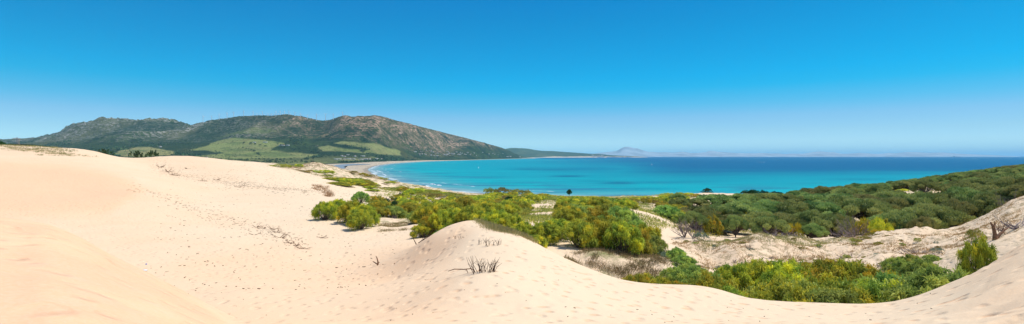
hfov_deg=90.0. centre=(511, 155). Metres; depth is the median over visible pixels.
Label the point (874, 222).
yellow bush
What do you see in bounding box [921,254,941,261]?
broom bush
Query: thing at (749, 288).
broom bush
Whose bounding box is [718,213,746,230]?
pine tree
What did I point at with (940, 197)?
pine tree
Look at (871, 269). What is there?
broom bush
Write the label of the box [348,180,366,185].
broom bush
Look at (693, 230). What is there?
dead bush
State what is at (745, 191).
juniper bush
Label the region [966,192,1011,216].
pine tree
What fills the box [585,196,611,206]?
broom bush
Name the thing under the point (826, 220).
pine tree
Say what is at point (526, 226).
broom bush
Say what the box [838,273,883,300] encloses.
broom bush
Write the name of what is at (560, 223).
broom bush
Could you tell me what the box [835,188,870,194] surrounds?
pine tree
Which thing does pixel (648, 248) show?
broom bush
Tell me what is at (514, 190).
scrub bush
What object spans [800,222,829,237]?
pine tree
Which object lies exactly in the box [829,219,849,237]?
bush
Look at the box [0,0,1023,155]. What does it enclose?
sky
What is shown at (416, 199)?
broom bush
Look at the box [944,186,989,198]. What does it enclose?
pine tree
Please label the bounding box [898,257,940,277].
broom bush
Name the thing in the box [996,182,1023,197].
pine tree
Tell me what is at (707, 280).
broom bush
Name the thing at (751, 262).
broom bush
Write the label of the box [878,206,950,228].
pine tree
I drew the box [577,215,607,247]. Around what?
broom bush
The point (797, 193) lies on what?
pine tree
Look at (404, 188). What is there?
broom bush
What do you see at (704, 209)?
pine tree
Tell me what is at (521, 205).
broom bush
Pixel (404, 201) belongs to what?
broom bush
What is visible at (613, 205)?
broom bush
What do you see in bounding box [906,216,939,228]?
pine tree
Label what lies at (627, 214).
broom bush
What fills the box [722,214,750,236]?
pine tree
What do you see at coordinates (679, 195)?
pine tree
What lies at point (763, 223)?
pine tree
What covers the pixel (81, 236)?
sand ground
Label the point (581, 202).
broom bush
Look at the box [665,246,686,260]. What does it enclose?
broom bush
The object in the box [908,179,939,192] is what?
pine tree
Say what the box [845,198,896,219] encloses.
pine tree
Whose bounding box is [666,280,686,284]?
broom bush
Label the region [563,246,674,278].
valley grass
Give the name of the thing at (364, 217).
broom bush
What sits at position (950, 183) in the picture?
pine tree
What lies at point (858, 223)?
yellow bush
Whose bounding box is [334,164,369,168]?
water
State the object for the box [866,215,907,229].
pine tree
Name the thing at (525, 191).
scrub bush
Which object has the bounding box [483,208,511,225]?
broom bush
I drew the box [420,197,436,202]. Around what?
broom bush
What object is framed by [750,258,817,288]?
broom bush
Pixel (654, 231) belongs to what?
broom bush
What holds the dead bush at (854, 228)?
on the sand ground at (81, 236)
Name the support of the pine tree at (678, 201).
on the sand ground at (81, 236)
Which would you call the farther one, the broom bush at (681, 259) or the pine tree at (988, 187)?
the pine tree at (988, 187)
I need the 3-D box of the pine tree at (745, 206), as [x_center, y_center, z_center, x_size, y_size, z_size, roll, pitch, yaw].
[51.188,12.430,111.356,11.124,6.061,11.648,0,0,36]
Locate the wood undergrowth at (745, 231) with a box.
[665,188,939,236]
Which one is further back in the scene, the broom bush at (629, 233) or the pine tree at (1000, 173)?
the pine tree at (1000, 173)
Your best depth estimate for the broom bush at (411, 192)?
169.60 m
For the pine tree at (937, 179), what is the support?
on the sand ground at (81, 236)
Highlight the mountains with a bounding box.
[595,147,1019,156]
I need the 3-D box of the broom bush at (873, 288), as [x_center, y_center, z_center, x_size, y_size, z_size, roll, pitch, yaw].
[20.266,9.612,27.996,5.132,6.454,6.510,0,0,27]
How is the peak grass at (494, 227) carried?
on the sand ground at (81, 236)
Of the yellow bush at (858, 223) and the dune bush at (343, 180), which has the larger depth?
the dune bush at (343, 180)
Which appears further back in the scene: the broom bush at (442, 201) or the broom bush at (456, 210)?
the broom bush at (442, 201)
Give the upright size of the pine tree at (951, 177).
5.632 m
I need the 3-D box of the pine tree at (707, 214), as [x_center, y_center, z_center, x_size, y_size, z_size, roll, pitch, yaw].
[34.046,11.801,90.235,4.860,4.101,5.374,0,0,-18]
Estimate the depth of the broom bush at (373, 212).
66.22 m
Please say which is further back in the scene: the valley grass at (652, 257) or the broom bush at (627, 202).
the broom bush at (627, 202)
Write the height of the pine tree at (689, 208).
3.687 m
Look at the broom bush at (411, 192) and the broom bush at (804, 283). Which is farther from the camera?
the broom bush at (411, 192)
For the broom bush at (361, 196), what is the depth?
104.30 m
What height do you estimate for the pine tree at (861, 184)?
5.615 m
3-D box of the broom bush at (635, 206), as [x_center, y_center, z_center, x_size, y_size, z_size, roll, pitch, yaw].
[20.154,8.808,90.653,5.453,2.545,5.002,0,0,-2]
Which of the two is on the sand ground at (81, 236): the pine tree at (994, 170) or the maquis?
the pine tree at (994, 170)
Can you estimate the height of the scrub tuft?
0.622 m
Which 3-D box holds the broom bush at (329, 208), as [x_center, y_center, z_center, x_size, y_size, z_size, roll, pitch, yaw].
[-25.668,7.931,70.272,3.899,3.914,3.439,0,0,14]
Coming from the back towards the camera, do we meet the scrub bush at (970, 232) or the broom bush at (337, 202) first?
the broom bush at (337, 202)
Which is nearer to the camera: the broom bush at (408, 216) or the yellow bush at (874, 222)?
the broom bush at (408, 216)
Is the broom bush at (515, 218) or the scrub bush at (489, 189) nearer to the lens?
the broom bush at (515, 218)
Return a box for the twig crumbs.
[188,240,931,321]
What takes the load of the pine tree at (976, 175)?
on the sand ground at (81, 236)
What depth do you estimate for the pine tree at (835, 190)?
158.85 m
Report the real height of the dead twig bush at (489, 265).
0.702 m
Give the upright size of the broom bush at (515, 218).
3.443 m
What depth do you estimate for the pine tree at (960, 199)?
96.72 m
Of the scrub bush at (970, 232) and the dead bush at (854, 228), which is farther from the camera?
the dead bush at (854, 228)
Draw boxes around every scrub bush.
[425,193,443,197]
[483,187,496,193]
[495,187,508,192]
[505,189,519,193]
[518,190,531,194]
[518,207,533,214]
[847,238,862,242]
[856,235,870,239]
[963,228,987,242]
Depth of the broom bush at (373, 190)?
171.28 m
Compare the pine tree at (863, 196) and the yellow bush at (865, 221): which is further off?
the pine tree at (863, 196)
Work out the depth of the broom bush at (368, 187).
183.86 m
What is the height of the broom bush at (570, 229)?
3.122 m
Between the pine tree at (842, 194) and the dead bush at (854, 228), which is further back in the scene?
the pine tree at (842, 194)
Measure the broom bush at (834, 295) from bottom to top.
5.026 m
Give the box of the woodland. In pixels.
[6,131,490,162]
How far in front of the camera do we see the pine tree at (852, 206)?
109.74 m
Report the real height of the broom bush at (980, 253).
4.612 m
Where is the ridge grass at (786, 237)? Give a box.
[697,231,846,250]
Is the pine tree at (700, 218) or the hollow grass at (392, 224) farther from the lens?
the pine tree at (700, 218)
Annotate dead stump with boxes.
[990,221,1009,240]
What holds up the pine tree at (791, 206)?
on the sand ground at (81, 236)
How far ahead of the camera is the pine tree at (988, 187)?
111.89 m
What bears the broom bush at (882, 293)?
on the sand ground at (81, 236)
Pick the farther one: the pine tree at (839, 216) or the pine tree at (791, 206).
the pine tree at (791, 206)
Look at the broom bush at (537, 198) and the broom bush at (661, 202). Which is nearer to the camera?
the broom bush at (661, 202)
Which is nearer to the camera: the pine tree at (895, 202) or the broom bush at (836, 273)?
the broom bush at (836, 273)
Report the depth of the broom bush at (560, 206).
72.07 m
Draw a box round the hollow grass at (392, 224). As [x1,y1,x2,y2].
[378,222,417,231]
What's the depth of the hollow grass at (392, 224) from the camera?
68.83 m
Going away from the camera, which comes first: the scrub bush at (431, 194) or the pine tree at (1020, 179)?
the pine tree at (1020, 179)
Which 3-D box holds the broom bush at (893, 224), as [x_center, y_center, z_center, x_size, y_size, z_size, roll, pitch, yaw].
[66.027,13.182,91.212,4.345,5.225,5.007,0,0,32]
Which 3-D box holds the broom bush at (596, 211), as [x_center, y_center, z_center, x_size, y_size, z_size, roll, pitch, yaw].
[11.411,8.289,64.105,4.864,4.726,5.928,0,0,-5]
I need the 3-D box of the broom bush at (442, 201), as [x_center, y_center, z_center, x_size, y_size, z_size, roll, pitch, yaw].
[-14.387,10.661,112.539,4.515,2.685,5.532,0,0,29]
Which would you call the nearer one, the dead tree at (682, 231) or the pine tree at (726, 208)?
the dead tree at (682, 231)
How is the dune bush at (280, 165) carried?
on the sand ground at (81, 236)
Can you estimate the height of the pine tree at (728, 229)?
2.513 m
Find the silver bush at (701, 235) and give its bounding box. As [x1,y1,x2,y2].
[692,232,709,241]
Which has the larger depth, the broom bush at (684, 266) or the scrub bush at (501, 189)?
the scrub bush at (501, 189)
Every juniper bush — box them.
[701,188,711,192]
[740,190,753,193]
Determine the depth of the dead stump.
40.00 m
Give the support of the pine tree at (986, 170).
on the sand ground at (81, 236)
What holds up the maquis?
on the hills at (382, 135)
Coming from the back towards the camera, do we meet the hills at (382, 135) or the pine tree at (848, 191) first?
the hills at (382, 135)
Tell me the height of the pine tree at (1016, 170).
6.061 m
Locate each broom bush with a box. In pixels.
[309,201,337,219]
[324,198,346,216]
[327,182,347,184]
[334,183,355,185]
[335,199,360,223]
[345,208,374,229]
[347,203,381,226]
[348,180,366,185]
[350,191,369,202]
[358,181,374,185]
[363,186,376,188]
[364,189,379,191]
[367,196,383,202]
[369,199,390,207]
[369,207,391,216]
[382,206,406,218]
[389,194,404,199]
[395,202,417,216]
[396,186,409,190]
[398,199,418,204]
[403,190,415,194]
[405,188,424,192]
[405,211,413,220]
[409,210,425,222]
[409,223,434,238]
[410,197,420,202]
[411,203,441,220]
[414,195,425,199]
[415,212,443,236]
[419,201,435,205]
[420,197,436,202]
[428,207,457,230]
[436,199,450,203]
[437,199,463,209]
[442,207,460,222]
[453,197,479,206]
[453,204,485,222]
[469,210,494,221]
[470,201,499,213]
[480,198,494,201]
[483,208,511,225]
[488,199,522,217]
[496,212,524,227]
[505,201,526,214]
[510,220,535,235]
[511,200,534,209]
[517,197,534,204]
[525,194,541,202]
[529,234,548,247]
[531,220,562,245]
[545,218,569,239]
[551,205,586,221]
[553,200,569,209]
[555,204,572,216]
[556,198,579,204]
[559,218,602,249]
[573,205,598,221]
[576,197,587,204]
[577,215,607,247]
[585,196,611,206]
[585,203,620,219]
[587,213,635,252]
[596,205,643,223]
[600,203,625,208]
[602,219,646,254]
[613,198,634,209]
[618,224,652,254]
[621,273,650,282]
[628,219,645,226]
[629,200,639,209]
[637,223,661,236]
[639,272,659,282]
[640,197,651,203]
[642,235,668,256]
[648,275,671,283]
[652,205,680,217]
[654,201,667,206]
[659,265,686,281]
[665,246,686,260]
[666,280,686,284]
[669,212,684,223]
[670,254,698,265]
[675,265,726,283]
[677,262,701,271]
[683,267,748,297]
[702,213,723,236]
[713,262,757,290]
[715,284,747,297]
[731,257,757,289]
[738,257,784,288]
[741,281,786,297]
[748,271,820,301]
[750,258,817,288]
[773,277,828,302]
[784,256,820,284]
[787,222,807,236]
[788,268,854,291]
[799,257,837,282]
[799,286,867,303]
[806,256,860,281]
[826,280,882,303]
[827,256,873,280]
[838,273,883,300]
[845,262,895,283]
[852,273,904,301]
[854,269,910,285]
[858,269,896,278]
[869,217,896,229]
[874,273,923,302]
[875,266,950,301]
[880,256,919,275]
[894,263,970,300]
[895,253,923,261]
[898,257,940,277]
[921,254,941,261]
[955,232,999,274]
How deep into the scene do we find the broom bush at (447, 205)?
67.11 m
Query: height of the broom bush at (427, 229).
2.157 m
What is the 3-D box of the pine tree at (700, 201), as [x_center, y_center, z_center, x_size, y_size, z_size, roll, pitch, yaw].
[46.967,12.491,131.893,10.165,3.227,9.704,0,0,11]
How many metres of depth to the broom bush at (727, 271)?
36.60 m
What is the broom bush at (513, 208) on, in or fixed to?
on the sand ground at (81, 236)
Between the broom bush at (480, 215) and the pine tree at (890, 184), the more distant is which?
the pine tree at (890, 184)
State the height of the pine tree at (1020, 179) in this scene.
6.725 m
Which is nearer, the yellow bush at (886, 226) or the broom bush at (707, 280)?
the broom bush at (707, 280)
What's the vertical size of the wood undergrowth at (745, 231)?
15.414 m
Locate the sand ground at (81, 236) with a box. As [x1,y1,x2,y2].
[0,145,1023,323]
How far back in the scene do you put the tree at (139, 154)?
399.50 m
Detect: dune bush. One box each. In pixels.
[269,164,290,167]
[315,170,335,173]
[335,178,351,181]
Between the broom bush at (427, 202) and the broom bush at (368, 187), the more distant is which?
the broom bush at (368, 187)
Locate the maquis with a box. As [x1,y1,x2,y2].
[8,115,496,162]
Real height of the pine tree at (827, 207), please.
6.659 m
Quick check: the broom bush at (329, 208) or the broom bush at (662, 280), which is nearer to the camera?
the broom bush at (662, 280)
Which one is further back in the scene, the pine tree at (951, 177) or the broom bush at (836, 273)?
the pine tree at (951, 177)
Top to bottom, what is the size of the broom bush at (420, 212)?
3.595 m
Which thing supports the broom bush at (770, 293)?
on the sand ground at (81, 236)
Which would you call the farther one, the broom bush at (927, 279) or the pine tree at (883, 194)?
the pine tree at (883, 194)
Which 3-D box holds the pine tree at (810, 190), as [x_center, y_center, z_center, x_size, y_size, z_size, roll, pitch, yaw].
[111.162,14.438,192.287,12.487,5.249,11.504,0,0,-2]
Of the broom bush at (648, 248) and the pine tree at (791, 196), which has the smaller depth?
the broom bush at (648, 248)
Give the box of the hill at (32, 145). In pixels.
[1,144,49,146]
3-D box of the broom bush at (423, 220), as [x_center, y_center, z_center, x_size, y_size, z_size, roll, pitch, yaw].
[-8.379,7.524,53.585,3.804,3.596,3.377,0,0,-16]
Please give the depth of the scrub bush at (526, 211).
74.37 m
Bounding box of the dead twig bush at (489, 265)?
[466,257,498,273]
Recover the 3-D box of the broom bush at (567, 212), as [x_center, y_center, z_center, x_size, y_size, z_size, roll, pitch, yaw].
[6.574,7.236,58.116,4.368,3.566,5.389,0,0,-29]
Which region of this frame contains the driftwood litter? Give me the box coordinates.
[128,159,395,290]
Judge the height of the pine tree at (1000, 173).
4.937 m
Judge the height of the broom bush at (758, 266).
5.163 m
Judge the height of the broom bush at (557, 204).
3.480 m
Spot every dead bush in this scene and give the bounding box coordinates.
[683,216,703,237]
[830,221,859,237]
[837,211,870,236]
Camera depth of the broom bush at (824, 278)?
29.92 m
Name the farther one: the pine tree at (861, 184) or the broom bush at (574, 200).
the pine tree at (861, 184)
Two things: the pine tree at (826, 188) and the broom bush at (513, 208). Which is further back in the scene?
the pine tree at (826, 188)
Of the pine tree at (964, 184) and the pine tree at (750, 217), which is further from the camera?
the pine tree at (964, 184)
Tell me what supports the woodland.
on the hills at (382, 135)
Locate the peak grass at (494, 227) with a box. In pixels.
[473,216,538,244]
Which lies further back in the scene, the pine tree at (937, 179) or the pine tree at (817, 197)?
the pine tree at (937, 179)
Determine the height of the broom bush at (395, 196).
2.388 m
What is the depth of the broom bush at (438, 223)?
51.95 m
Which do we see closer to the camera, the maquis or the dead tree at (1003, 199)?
the dead tree at (1003, 199)
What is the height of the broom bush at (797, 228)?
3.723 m
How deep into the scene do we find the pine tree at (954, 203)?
92.19 m
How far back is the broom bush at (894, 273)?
33.27 m
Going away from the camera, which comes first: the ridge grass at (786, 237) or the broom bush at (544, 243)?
the broom bush at (544, 243)
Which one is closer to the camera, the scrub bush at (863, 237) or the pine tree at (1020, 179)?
the scrub bush at (863, 237)
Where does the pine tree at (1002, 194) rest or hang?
on the sand ground at (81, 236)
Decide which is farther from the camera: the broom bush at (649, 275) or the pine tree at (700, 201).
the pine tree at (700, 201)
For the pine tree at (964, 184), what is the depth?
140.89 m
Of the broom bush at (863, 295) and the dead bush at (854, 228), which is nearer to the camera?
the broom bush at (863, 295)
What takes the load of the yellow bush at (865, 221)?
on the sand ground at (81, 236)
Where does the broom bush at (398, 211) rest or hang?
on the sand ground at (81, 236)
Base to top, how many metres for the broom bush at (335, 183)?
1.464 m
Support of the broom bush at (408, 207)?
on the sand ground at (81, 236)
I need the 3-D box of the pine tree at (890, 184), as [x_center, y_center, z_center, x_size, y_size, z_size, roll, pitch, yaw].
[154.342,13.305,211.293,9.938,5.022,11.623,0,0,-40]
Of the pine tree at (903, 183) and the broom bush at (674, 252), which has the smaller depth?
the broom bush at (674, 252)
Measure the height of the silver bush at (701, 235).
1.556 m
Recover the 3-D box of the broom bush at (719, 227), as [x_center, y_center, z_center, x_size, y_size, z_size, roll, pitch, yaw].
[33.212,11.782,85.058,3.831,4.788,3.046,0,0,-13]
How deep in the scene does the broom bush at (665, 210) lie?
91.17 m
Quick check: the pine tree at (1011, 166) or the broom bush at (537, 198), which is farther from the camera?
the pine tree at (1011, 166)
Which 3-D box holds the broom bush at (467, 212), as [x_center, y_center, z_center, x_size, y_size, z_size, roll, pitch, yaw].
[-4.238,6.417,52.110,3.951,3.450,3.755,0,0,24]
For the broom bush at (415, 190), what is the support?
on the sand ground at (81, 236)
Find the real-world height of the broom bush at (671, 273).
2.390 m
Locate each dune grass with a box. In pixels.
[0,144,97,156]
[285,162,399,188]
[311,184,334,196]
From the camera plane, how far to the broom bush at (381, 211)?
82.32 m
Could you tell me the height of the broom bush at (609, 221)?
4.774 m
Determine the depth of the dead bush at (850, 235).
80.07 m
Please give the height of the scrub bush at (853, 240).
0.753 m
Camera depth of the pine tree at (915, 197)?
112.16 m
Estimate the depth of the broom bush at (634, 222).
53.30 m
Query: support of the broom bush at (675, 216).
on the sand ground at (81, 236)
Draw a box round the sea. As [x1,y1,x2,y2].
[368,156,1023,195]
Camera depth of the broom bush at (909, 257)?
40.64 m
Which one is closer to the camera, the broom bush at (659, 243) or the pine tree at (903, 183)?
the broom bush at (659, 243)
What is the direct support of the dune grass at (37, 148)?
on the sand ground at (81, 236)
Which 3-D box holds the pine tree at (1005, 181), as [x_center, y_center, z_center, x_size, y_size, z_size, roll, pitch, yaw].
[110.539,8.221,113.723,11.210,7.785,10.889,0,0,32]
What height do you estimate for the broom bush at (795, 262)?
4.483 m
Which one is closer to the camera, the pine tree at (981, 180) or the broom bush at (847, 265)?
the broom bush at (847, 265)
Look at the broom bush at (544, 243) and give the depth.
42.73 m
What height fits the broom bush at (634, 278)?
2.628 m
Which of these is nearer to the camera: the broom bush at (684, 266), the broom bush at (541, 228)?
the broom bush at (684, 266)
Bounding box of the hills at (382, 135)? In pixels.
[0,114,638,175]
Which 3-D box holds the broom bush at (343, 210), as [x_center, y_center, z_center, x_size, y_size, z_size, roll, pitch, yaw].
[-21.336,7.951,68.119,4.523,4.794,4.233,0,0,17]
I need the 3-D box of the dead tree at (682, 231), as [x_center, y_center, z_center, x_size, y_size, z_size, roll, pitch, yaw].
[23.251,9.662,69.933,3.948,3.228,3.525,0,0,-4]
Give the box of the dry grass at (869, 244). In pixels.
[670,196,1023,270]
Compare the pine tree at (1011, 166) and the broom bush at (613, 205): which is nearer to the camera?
the broom bush at (613, 205)
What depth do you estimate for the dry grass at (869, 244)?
56.70 m
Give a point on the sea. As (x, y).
(611, 176)
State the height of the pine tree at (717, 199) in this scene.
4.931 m
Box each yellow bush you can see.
[842,219,872,237]
[849,217,880,235]
[859,216,893,234]
[870,229,887,232]
[871,221,893,232]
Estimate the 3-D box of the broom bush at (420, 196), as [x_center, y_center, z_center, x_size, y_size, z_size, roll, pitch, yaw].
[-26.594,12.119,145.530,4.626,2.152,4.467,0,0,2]
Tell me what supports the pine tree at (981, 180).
on the sand ground at (81, 236)
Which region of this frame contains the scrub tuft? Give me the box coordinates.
[929,247,944,252]
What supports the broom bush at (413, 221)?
on the sand ground at (81, 236)
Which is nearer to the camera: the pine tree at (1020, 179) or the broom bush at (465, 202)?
the broom bush at (465, 202)
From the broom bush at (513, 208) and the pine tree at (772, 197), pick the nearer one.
the broom bush at (513, 208)
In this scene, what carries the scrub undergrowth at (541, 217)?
on the sand ground at (81, 236)
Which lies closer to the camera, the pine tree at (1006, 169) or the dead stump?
the dead stump
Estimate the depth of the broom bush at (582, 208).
64.68 m
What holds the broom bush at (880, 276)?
on the sand ground at (81, 236)
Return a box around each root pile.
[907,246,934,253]
[992,214,1023,229]
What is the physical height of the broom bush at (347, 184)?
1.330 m
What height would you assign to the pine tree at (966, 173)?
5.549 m
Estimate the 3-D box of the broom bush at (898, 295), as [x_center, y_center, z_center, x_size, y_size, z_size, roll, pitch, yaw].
[21.788,8.621,26.454,5.963,6.222,5.175,0,0,-31]
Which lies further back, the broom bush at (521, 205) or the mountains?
the mountains
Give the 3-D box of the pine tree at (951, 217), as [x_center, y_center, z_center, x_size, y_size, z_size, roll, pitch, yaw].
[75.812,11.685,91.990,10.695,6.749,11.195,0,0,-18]
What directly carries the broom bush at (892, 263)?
on the sand ground at (81, 236)
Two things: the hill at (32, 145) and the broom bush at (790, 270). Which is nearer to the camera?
the broom bush at (790, 270)
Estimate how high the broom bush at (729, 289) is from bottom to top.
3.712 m
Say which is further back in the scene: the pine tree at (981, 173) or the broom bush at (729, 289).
the pine tree at (981, 173)
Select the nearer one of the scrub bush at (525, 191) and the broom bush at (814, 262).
the broom bush at (814, 262)
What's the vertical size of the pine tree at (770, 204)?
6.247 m
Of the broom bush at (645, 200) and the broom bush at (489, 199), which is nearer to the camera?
the broom bush at (489, 199)
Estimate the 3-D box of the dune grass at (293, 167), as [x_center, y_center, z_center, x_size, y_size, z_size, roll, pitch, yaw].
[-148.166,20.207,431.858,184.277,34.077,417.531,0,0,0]
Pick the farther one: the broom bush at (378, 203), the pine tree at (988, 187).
the pine tree at (988, 187)
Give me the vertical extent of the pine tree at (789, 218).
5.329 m
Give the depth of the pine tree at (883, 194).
138.38 m
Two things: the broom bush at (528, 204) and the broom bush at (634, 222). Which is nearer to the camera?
the broom bush at (634, 222)
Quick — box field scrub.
[120,138,393,160]
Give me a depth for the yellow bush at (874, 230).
76.03 m
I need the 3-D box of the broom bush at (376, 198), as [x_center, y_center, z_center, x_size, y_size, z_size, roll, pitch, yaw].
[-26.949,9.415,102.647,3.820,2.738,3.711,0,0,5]
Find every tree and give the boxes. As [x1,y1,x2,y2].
[134,150,142,157]
[147,150,159,156]
[668,192,686,198]
[668,197,691,205]
[669,217,692,236]
[679,210,710,230]
[680,205,721,213]
[684,198,711,206]
[689,220,735,231]
[693,194,738,204]
[693,212,719,228]
[694,205,719,216]
[708,203,744,214]
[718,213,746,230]
[722,199,772,214]
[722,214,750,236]
[723,192,758,203]
[742,211,774,231]
[748,199,784,213]
[749,215,791,234]
[752,193,787,201]
[770,212,809,234]
[775,193,806,201]
[776,199,821,213]
[783,191,806,195]
[791,209,837,237]
[797,187,824,193]
[797,193,829,201]
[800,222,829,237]
[804,200,846,215]
[813,186,833,192]
[817,194,873,217]
[821,193,861,200]
[824,187,845,193]
[827,213,856,235]
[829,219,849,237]
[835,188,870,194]
[836,185,855,187]
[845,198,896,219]
[848,183,872,187]
[852,194,881,199]
[863,184,892,193]
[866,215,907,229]
[870,191,903,197]
[877,196,914,209]
[878,183,901,189]
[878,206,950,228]
[891,180,918,189]
[894,190,935,208]
[901,202,977,229]
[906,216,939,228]
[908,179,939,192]
[913,191,960,204]
[927,176,949,182]
[938,180,963,191]
[938,197,986,217]
[941,181,979,191]
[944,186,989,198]
[945,173,963,180]
[947,214,968,226]
[949,172,972,174]
[952,196,987,215]
[957,174,991,180]
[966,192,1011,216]
[969,177,998,184]
[969,184,998,192]
[972,171,989,174]
[976,168,991,171]
[977,176,1018,187]
[986,167,1009,173]
[988,165,1022,168]
[988,171,1006,175]
[990,185,1014,198]
[993,172,1023,178]
[995,190,1016,205]
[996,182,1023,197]
[999,167,1023,171]
[1005,168,1023,173]
[1015,177,1023,183]
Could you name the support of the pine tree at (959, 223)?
on the sand ground at (81, 236)
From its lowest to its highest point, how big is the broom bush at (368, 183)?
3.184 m
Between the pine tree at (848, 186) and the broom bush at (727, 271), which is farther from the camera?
the pine tree at (848, 186)
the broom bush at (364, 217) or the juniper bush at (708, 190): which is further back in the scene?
the juniper bush at (708, 190)
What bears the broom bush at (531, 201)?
on the sand ground at (81, 236)
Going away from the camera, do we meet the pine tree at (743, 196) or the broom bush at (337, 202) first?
the broom bush at (337, 202)
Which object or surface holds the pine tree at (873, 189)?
on the sand ground at (81, 236)
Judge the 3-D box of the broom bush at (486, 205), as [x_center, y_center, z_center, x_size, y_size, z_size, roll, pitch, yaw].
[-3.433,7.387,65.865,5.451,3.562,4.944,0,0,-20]
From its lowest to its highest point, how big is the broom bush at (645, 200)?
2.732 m
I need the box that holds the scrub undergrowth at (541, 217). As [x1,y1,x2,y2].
[368,183,691,228]
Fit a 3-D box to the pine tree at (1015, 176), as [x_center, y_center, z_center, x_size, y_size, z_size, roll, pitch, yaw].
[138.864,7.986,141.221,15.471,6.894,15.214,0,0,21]
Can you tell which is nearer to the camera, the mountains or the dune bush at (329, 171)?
the dune bush at (329, 171)

